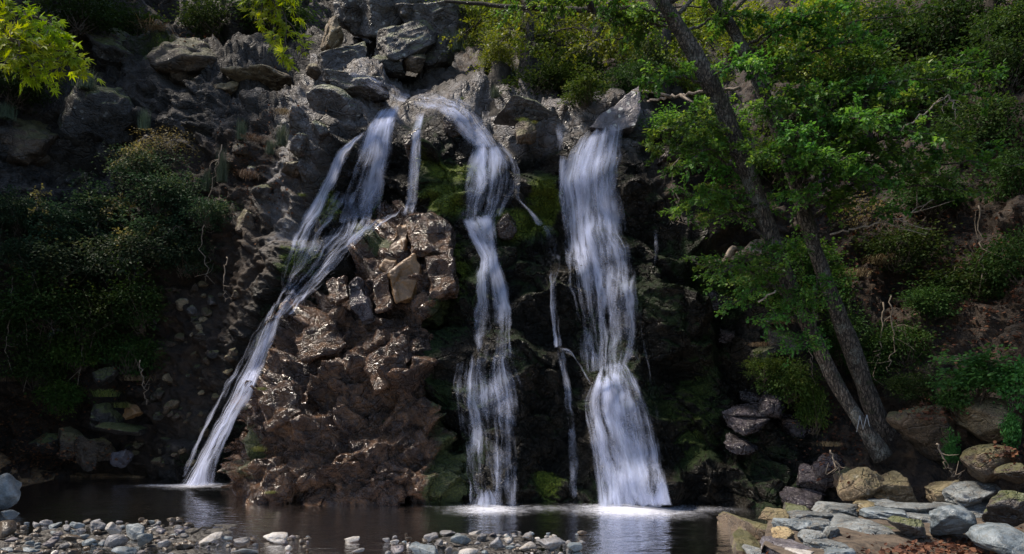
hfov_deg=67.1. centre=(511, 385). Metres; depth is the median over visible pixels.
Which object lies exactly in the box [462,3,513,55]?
shrub
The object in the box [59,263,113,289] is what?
bramble cane
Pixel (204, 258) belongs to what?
hanging root
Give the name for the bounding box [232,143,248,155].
rubble stone
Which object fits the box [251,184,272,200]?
rubble stone
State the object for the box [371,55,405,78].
crag boulder
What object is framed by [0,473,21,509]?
stone
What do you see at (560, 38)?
woodland tree
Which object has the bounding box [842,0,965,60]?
shrub
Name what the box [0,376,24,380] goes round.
dry grass
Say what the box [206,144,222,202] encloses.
hanging root
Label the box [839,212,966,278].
shrub
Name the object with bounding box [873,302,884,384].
hanging root
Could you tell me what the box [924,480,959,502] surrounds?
bank boulder
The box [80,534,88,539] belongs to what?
stone
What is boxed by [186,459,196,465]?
scar stone
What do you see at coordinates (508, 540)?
stone
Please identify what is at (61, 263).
bramble bush
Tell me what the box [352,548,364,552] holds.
stone
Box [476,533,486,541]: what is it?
stone
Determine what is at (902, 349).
ivy tangle
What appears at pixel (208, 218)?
bramble bush
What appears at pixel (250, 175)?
dry grass
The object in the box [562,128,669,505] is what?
waterfall
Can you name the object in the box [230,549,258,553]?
stone
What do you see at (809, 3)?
shrub
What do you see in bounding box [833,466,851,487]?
wall rock
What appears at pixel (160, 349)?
scar stone
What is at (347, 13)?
crag boulder
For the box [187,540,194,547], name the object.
stone
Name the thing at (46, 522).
stone
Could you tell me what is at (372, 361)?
wet rock
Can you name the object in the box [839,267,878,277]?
dry grass
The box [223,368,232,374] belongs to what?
scar stone
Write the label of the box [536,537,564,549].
stone
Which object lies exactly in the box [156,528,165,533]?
stone
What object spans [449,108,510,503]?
waterfall
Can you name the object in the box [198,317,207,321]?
scar stone
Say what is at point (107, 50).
cliff boulder
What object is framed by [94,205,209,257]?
bramble bush
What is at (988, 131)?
shrub
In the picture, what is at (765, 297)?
dead branch
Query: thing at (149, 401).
scar stone
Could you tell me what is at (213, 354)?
scar stone
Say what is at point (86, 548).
stone
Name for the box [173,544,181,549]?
stone
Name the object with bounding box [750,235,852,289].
shrub
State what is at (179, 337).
scar stone
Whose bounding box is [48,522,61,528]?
stone
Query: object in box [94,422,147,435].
bank stone
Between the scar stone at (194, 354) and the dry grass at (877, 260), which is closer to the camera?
the dry grass at (877, 260)
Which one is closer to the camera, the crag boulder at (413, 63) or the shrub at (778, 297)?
the shrub at (778, 297)
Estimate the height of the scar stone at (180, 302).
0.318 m
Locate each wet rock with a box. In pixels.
[258,380,305,431]
[295,320,351,363]
[326,275,349,305]
[348,277,375,324]
[363,334,412,394]
[373,272,394,313]
[379,224,408,271]
[388,253,421,303]
[402,128,419,160]
[404,212,453,257]
[425,248,458,300]
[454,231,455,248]
[496,212,516,240]
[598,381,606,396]
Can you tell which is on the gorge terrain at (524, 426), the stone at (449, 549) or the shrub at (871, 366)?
the shrub at (871, 366)
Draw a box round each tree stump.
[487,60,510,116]
[532,57,546,78]
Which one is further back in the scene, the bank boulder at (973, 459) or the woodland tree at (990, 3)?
the woodland tree at (990, 3)
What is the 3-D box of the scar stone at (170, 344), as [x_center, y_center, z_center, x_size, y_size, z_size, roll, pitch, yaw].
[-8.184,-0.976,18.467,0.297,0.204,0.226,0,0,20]
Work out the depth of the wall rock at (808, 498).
13.09 m
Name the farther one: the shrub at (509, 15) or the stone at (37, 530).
the shrub at (509, 15)
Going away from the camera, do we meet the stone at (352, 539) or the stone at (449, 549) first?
the stone at (449, 549)
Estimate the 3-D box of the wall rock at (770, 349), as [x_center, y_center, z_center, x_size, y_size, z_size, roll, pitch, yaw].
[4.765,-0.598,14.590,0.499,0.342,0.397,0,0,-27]
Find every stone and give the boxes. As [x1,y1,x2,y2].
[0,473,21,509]
[0,520,16,538]
[0,547,13,551]
[1,510,19,519]
[4,537,18,541]
[12,531,22,536]
[13,547,23,552]
[22,536,32,540]
[23,547,37,552]
[24,540,34,544]
[28,433,59,454]
[31,533,42,536]
[33,522,39,527]
[33,527,41,532]
[39,519,52,525]
[42,539,57,546]
[43,549,50,553]
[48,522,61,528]
[49,536,59,541]
[53,531,62,535]
[58,426,82,459]
[59,543,69,548]
[60,534,82,541]
[63,524,70,530]
[67,550,77,553]
[69,522,84,528]
[74,435,98,471]
[76,528,85,533]
[76,539,84,545]
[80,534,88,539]
[82,538,98,545]
[83,519,90,524]
[83,546,89,550]
[89,403,123,428]
[89,521,105,532]
[92,367,118,386]
[93,530,101,535]
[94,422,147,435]
[94,436,116,461]
[104,533,128,548]
[105,522,121,534]
[110,449,133,467]
[111,546,137,553]
[123,404,142,419]
[126,523,144,539]
[132,443,144,449]
[132,450,139,454]
[137,533,153,546]
[142,399,153,404]
[150,457,164,466]
[152,390,164,398]
[153,411,163,420]
[154,347,163,353]
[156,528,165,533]
[157,539,171,547]
[160,437,170,442]
[162,373,172,382]
[162,547,168,552]
[163,402,170,413]
[165,341,176,346]
[167,517,176,521]
[168,400,179,408]
[172,413,179,421]
[173,525,184,529]
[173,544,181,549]
[174,333,184,341]
[174,517,184,522]
[174,529,185,533]
[175,298,188,310]
[177,542,190,548]
[178,448,185,453]
[180,533,188,537]
[183,522,193,526]
[186,305,199,315]
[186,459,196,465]
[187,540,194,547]
[189,441,199,447]
[190,283,198,292]
[190,351,197,358]
[190,449,201,457]
[192,365,200,370]
[195,324,202,330]
[195,331,205,339]
[198,281,208,286]
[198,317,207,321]
[198,426,208,436]
[199,532,222,544]
[201,307,211,316]
[203,357,209,364]
[207,295,216,304]
[207,350,219,359]
[211,393,219,400]
[221,536,231,539]
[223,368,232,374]
[224,355,234,361]
[227,348,237,355]
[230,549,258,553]
[231,290,239,298]
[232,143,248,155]
[233,537,250,543]
[235,209,255,233]
[246,166,256,179]
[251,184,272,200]
[263,532,287,543]
[282,161,299,178]
[285,545,292,550]
[290,133,308,156]
[312,120,328,140]
[344,536,359,542]
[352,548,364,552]
[383,538,389,542]
[390,545,403,553]
[409,542,421,553]
[418,544,438,553]
[424,532,437,541]
[435,539,442,545]
[440,530,454,536]
[445,546,451,551]
[450,534,470,544]
[458,548,478,553]
[469,530,481,534]
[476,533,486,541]
[489,537,502,547]
[504,537,512,543]
[505,545,515,548]
[519,541,536,550]
[522,532,531,537]
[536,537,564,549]
[567,542,582,551]
[577,530,586,534]
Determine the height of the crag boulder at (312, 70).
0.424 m
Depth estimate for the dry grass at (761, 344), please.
14.22 m
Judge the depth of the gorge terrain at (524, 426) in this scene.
15.88 m
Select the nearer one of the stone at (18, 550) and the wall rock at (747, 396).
the stone at (18, 550)
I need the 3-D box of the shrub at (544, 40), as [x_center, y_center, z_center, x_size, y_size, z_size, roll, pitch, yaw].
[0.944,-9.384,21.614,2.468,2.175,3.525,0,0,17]
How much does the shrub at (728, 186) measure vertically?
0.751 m
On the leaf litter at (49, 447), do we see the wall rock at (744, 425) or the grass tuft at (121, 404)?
the grass tuft at (121, 404)
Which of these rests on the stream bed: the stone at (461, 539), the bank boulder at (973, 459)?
the stone at (461, 539)
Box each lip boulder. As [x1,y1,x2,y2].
[306,84,362,121]
[324,69,389,101]
[442,110,466,137]
[493,95,557,125]
[515,119,536,144]
[590,86,640,137]
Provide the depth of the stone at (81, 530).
11.26 m
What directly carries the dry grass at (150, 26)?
on the gorge terrain at (524, 426)
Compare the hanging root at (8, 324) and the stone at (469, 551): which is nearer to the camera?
the stone at (469, 551)
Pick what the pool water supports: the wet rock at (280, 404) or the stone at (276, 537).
the stone at (276, 537)
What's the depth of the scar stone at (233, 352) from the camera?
17.31 m
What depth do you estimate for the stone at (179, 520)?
12.14 m
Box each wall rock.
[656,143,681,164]
[707,290,734,311]
[718,328,735,342]
[721,402,767,417]
[723,414,769,435]
[724,433,757,454]
[734,246,768,264]
[739,390,760,402]
[750,345,777,361]
[756,391,784,418]
[767,326,806,355]
[778,413,814,437]
[780,486,825,510]
[796,463,826,491]
[812,453,844,487]
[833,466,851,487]
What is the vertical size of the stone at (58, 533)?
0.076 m
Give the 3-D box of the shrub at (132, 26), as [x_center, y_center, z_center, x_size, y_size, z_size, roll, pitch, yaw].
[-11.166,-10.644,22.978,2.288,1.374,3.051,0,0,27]
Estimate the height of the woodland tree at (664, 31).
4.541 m
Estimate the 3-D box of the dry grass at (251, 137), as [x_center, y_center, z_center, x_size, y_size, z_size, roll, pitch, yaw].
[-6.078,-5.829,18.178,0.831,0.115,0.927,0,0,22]
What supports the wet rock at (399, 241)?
on the gorge terrain at (524, 426)
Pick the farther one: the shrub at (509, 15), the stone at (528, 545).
the shrub at (509, 15)
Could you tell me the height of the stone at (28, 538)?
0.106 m
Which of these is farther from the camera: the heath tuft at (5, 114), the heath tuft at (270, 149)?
the heath tuft at (5, 114)
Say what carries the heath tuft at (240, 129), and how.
on the gorge terrain at (524, 426)
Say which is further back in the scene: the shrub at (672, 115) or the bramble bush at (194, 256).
the bramble bush at (194, 256)
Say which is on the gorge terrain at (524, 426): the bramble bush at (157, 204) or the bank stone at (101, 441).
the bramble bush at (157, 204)
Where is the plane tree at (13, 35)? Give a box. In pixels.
[0,0,314,97]
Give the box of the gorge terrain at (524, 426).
[0,0,1023,509]
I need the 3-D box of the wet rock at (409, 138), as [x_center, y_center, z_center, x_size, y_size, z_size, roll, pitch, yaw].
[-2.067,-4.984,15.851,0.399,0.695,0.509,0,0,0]
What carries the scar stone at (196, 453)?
on the gorge terrain at (524, 426)
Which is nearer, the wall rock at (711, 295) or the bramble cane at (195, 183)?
the wall rock at (711, 295)
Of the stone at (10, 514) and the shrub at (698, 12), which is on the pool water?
the stone at (10, 514)
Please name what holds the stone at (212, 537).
on the stream bed
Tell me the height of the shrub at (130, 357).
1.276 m
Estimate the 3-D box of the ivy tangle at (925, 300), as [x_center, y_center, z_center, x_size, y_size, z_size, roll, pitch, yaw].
[8.028,-1.626,14.719,2.003,1.161,1.403,0,0,-30]
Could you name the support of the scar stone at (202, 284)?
on the gorge terrain at (524, 426)
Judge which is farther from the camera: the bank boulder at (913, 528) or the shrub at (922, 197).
the shrub at (922, 197)
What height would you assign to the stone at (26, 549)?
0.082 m
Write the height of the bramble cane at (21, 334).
0.898 m
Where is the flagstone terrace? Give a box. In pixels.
[717,498,988,553]
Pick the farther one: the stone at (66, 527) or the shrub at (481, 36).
the shrub at (481, 36)
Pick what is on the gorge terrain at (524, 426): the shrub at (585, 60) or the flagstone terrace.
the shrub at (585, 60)
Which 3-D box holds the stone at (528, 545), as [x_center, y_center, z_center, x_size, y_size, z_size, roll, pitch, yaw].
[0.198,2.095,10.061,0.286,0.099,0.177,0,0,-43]
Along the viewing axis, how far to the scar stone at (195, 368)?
17.99 m
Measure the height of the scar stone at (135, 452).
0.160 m
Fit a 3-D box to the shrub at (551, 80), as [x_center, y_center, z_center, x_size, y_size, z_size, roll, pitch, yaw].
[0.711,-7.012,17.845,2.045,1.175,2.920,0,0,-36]
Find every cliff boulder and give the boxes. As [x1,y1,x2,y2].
[0,117,59,166]
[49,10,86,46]
[57,83,136,152]
[64,171,88,185]
[80,24,133,69]
[146,37,216,86]
[214,81,238,95]
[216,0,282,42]
[220,64,292,90]
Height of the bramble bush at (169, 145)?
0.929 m
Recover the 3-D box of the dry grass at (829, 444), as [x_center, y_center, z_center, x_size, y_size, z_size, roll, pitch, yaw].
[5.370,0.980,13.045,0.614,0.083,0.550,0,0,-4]
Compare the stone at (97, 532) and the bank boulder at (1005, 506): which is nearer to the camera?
the bank boulder at (1005, 506)
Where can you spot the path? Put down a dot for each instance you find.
(855, 541)
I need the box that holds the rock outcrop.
[217,199,467,506]
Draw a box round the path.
[761,502,1023,553]
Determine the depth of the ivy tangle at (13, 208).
17.74 m
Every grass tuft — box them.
[90,389,124,396]
[111,402,132,407]
[250,446,269,451]
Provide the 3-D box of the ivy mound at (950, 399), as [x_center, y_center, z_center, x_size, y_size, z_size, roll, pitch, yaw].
[7.123,0.159,12.493,0.649,0.812,0.876,0,0,15]
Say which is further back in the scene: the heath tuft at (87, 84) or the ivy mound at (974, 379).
the heath tuft at (87, 84)
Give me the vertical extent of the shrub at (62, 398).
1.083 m
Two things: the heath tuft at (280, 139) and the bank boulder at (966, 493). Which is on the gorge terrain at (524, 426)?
the heath tuft at (280, 139)
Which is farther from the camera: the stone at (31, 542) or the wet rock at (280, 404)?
the wet rock at (280, 404)
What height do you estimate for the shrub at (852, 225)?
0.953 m
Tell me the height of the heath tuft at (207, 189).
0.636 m
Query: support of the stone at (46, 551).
on the stream bed
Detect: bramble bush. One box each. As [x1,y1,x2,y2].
[0,225,78,284]
[3,186,117,248]
[13,228,119,293]
[44,178,145,240]
[60,227,187,287]
[88,251,178,340]
[91,138,199,194]
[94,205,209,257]
[111,167,210,221]
[129,123,202,163]
[144,229,222,278]
[168,195,243,234]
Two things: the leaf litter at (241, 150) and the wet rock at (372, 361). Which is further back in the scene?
the leaf litter at (241, 150)
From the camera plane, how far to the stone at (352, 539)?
10.61 m
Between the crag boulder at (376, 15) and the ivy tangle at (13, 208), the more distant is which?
the crag boulder at (376, 15)
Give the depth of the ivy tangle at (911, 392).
13.54 m
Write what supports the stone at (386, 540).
on the pool water
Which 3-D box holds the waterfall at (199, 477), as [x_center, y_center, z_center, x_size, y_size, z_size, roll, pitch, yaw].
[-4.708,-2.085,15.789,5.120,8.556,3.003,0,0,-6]
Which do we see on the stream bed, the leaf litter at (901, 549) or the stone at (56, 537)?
the stone at (56, 537)
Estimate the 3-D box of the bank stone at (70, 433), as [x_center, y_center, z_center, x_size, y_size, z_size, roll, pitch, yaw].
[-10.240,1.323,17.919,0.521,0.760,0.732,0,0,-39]
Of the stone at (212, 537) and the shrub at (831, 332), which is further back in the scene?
the shrub at (831, 332)
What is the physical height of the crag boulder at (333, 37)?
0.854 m
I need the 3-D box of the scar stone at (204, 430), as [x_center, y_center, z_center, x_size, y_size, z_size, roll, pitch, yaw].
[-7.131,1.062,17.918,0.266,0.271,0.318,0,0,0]
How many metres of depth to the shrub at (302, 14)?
22.03 m
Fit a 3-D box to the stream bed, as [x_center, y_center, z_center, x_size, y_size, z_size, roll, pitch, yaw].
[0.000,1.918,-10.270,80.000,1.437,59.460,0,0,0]
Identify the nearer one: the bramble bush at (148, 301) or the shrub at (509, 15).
the bramble bush at (148, 301)
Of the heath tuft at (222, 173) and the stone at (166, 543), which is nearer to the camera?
the stone at (166, 543)
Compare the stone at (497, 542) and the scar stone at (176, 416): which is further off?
the scar stone at (176, 416)
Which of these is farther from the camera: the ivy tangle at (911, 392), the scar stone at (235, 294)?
the scar stone at (235, 294)
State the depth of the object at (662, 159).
15.54 m
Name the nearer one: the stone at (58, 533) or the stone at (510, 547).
the stone at (510, 547)
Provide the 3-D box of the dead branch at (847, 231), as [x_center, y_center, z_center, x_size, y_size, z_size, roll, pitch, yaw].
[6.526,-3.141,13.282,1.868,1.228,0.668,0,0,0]
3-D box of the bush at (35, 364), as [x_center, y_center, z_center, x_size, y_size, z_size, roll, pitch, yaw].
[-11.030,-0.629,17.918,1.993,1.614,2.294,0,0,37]
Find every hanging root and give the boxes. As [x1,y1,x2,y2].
[4,277,17,368]
[6,284,55,391]
[66,313,85,384]
[137,360,150,404]
[195,225,214,283]
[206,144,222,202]
[223,257,231,303]
[675,193,691,224]
[808,337,828,384]
[825,450,844,483]
[867,296,912,372]
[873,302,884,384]
[936,443,964,478]
[975,205,1012,296]
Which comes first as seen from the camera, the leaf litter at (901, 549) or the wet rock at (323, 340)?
the leaf litter at (901, 549)
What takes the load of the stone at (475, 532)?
on the stream bed
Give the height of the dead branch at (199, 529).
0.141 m
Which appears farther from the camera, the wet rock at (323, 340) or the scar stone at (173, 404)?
the scar stone at (173, 404)
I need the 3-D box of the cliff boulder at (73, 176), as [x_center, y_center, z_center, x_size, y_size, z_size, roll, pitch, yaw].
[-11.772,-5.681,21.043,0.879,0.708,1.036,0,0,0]
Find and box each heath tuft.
[0,101,20,120]
[66,67,103,89]
[136,107,150,130]
[199,167,214,192]
[214,147,230,182]
[234,119,246,140]
[264,138,275,154]
[271,122,289,146]
[449,29,468,53]
[490,83,501,98]
[509,58,519,79]
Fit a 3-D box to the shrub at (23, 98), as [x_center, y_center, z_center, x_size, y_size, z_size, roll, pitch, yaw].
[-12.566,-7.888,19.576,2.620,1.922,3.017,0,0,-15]
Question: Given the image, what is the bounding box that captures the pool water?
[0,476,766,553]
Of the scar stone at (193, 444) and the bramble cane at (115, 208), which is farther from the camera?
the bramble cane at (115, 208)
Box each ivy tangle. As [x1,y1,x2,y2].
[0,184,41,239]
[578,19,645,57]
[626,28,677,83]
[738,349,791,382]
[748,352,825,411]
[790,377,838,437]
[855,317,951,370]
[876,358,952,408]
[894,271,981,329]
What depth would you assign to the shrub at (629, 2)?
25.76 m
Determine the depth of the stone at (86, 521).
12.00 m
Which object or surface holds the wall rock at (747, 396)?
on the gorge terrain at (524, 426)
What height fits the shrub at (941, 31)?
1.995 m
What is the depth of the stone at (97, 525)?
11.18 m
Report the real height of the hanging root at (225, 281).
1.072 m
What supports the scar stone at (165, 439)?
on the gorge terrain at (524, 426)
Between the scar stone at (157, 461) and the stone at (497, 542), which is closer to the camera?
the stone at (497, 542)
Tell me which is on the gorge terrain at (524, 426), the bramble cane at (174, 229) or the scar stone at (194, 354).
the scar stone at (194, 354)
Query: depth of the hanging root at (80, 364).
18.14 m
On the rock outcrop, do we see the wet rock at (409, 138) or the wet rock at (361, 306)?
the wet rock at (361, 306)
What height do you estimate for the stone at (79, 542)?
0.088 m
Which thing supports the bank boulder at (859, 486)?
on the flagstone terrace
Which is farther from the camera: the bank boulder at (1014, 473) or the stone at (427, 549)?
the bank boulder at (1014, 473)
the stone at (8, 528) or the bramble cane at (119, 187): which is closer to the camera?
the stone at (8, 528)
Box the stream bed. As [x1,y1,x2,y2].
[0,452,538,553]
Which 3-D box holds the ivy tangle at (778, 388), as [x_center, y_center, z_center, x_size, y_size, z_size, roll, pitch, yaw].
[5.005,-0.050,14.109,1.435,1.139,1.131,0,0,-18]
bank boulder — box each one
[836,467,883,500]
[874,471,917,502]
[886,405,957,461]
[887,516,925,538]
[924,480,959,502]
[929,505,976,536]
[942,481,1001,506]
[948,395,1023,442]
[960,444,1016,482]
[965,522,1023,553]
[981,490,1023,526]
[994,463,1023,483]
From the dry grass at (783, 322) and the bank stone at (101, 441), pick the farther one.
the bank stone at (101, 441)
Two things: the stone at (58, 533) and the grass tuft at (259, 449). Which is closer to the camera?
the stone at (58, 533)
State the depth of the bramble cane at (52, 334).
17.45 m
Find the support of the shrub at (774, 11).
on the gorge terrain at (524, 426)
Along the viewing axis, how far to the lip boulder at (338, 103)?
16.94 m
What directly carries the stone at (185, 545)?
on the pool water
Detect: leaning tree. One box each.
[494,0,892,462]
[708,0,1023,440]
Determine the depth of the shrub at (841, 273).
14.86 m
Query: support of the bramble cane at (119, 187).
attached to the bramble bush at (152, 169)
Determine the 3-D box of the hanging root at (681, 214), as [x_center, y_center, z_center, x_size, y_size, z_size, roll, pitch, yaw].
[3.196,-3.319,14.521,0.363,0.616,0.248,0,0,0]
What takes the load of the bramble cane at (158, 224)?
attached to the bramble bush at (141, 225)
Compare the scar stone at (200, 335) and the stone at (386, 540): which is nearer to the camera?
the stone at (386, 540)
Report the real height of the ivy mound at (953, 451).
0.799 m
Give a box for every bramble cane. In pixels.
[16,321,80,351]
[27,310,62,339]
[28,183,51,216]
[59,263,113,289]
[70,168,97,194]
[82,213,115,242]
[100,193,135,228]
[106,163,133,198]
[110,141,155,171]
[112,227,147,261]
[145,211,181,236]
[152,223,198,251]
[175,168,205,192]
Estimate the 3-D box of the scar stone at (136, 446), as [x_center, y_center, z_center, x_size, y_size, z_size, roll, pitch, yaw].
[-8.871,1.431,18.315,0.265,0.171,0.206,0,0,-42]
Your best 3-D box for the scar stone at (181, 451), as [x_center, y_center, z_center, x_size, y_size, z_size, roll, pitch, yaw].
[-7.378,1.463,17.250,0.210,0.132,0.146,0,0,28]
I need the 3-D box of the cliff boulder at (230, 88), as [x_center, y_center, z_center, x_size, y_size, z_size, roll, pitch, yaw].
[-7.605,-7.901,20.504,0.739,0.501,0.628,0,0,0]
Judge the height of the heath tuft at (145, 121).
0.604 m
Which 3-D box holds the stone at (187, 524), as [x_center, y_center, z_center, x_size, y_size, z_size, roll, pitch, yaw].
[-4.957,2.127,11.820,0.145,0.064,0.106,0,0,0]
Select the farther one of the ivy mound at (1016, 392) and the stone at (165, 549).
the ivy mound at (1016, 392)
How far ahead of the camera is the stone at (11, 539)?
10.61 m
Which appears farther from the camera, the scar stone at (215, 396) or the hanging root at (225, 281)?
the scar stone at (215, 396)
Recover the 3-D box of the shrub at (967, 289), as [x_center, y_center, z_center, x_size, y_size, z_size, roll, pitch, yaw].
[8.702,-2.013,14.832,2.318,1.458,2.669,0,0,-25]
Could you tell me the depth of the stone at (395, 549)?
9.86 m
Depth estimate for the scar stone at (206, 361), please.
17.86 m
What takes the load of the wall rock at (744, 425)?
on the gorge terrain at (524, 426)
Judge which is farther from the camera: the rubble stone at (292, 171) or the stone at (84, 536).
the rubble stone at (292, 171)
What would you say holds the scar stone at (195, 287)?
on the gorge terrain at (524, 426)
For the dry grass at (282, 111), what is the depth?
16.63 m
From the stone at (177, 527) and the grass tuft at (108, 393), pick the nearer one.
the stone at (177, 527)
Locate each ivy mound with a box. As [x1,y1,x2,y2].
[925,372,976,420]
[927,341,1023,404]
[939,427,961,474]
[977,350,1023,414]
[996,404,1023,450]
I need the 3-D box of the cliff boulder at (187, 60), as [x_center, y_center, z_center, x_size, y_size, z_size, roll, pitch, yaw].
[-8.723,-8.974,21.334,2.301,1.540,1.773,0,0,0]
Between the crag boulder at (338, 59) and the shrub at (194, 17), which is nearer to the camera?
the crag boulder at (338, 59)
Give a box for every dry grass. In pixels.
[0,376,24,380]
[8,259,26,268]
[118,374,157,380]
[125,13,182,35]
[234,168,262,180]
[240,132,272,143]
[272,108,293,116]
[747,342,770,346]
[772,318,795,323]
[816,441,844,446]
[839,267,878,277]
[857,253,894,264]
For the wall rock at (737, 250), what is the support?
on the gorge terrain at (524, 426)
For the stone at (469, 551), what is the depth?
9.79 m
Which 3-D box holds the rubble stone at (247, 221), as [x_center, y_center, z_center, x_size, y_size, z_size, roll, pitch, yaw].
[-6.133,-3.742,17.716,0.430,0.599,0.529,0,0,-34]
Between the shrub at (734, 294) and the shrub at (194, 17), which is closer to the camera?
the shrub at (734, 294)
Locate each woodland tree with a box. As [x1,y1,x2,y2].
[438,0,618,80]
[507,0,601,64]
[536,1,732,69]
[558,0,766,100]
[938,0,1022,69]
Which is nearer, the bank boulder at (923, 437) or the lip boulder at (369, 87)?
the bank boulder at (923, 437)
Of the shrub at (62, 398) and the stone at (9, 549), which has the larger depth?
the shrub at (62, 398)
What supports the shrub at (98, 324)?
on the gorge terrain at (524, 426)
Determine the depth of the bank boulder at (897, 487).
11.98 m
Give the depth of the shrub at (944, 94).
18.23 m
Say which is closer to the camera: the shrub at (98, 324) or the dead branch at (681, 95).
the dead branch at (681, 95)
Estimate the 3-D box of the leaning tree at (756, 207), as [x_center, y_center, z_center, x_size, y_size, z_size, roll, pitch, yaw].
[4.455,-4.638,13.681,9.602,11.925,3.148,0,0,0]
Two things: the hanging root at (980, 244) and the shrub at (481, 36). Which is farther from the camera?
the shrub at (481, 36)
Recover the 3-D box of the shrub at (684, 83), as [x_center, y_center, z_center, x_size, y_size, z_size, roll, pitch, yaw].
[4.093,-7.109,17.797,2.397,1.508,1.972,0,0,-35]
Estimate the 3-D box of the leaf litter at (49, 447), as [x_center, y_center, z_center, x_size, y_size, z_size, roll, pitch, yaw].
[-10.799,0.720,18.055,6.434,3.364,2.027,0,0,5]
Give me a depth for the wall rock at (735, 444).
13.85 m
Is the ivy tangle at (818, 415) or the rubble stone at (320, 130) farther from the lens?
the rubble stone at (320, 130)
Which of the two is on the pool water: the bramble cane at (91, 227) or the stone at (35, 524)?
the stone at (35, 524)
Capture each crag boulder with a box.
[305,63,320,79]
[317,42,366,81]
[320,16,343,50]
[333,0,360,35]
[347,0,410,40]
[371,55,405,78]
[374,20,435,60]
[394,0,468,40]
[402,54,425,72]
[409,0,436,3]
[423,28,454,68]
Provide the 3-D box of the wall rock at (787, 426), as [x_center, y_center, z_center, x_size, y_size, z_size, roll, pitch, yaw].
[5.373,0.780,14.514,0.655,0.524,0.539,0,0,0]
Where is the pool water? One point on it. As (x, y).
(690, 528)
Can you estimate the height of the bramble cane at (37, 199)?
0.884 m
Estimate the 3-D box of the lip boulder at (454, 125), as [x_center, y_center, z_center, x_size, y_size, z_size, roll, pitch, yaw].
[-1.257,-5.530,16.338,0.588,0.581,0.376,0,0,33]
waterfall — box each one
[189,109,395,485]
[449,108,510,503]
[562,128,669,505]
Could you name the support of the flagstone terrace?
on the stream bed
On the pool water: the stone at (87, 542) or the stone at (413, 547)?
the stone at (413, 547)
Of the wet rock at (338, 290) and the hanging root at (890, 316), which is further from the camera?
the wet rock at (338, 290)
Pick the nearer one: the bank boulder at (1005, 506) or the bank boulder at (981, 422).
the bank boulder at (1005, 506)
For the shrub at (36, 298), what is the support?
on the gorge terrain at (524, 426)
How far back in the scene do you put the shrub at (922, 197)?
15.84 m
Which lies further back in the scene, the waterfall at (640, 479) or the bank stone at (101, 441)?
the bank stone at (101, 441)
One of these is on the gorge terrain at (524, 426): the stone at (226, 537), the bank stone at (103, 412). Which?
the bank stone at (103, 412)
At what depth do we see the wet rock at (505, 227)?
15.68 m
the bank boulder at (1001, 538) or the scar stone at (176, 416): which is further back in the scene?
the scar stone at (176, 416)
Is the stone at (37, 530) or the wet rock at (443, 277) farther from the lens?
the wet rock at (443, 277)
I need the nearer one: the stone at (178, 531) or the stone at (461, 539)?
the stone at (461, 539)
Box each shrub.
[0,47,71,114]
[0,265,102,338]
[0,267,38,348]
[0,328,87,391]
[24,376,95,419]
[31,324,118,375]
[32,275,141,350]
[34,0,143,42]
[78,328,170,381]
[101,0,176,35]
[109,138,161,168]
[166,0,232,42]
[218,0,327,45]
[424,0,502,36]
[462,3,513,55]
[468,28,518,74]
[476,0,554,30]
[493,49,599,96]
[506,3,588,28]
[510,11,585,64]
[533,29,621,89]
[551,62,617,107]
[570,0,643,22]
[597,55,681,100]
[636,102,707,141]
[667,40,739,112]
[671,0,752,47]
[676,101,761,165]
[701,0,813,70]
[702,256,802,305]
[707,176,742,199]
[732,127,802,191]
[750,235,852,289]
[752,81,852,141]
[757,281,827,327]
[765,14,880,90]
[776,0,900,48]
[798,247,862,303]
[802,18,918,99]
[807,286,883,368]
[831,191,917,234]
[835,322,906,389]
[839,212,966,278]
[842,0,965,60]
[847,38,983,120]
[879,144,1004,223]
[885,0,1004,68]
[899,245,1023,304]
[921,81,1023,163]
[935,12,1023,103]
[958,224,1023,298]
[960,0,1023,56]
[974,115,1023,205]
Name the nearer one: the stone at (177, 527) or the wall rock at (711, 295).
the stone at (177, 527)
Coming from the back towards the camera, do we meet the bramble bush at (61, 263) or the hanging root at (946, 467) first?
the bramble bush at (61, 263)
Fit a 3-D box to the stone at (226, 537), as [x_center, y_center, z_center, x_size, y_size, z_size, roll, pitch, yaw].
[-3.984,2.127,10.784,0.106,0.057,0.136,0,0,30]
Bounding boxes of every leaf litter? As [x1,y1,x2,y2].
[0,346,190,477]
[109,3,326,244]
[766,527,1021,553]
[772,152,1023,483]
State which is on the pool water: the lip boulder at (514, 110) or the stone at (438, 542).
the stone at (438, 542)
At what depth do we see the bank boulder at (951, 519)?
9.45 m
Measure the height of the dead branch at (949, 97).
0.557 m
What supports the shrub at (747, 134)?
on the gorge terrain at (524, 426)
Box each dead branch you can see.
[189,524,214,534]
[444,0,665,27]
[632,86,740,102]
[655,157,694,221]
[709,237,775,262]
[758,290,775,302]
[830,187,953,235]
[900,94,961,131]
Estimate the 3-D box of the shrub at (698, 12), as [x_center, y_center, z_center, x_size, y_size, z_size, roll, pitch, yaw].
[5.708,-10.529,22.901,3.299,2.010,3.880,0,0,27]
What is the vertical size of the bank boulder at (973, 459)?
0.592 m
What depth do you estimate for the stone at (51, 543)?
10.27 m
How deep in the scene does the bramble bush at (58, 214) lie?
18.17 m
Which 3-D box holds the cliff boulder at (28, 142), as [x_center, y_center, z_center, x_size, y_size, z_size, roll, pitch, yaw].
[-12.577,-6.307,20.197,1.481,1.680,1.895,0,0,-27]
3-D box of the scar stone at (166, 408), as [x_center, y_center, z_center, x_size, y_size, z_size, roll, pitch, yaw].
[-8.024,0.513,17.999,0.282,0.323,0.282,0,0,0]

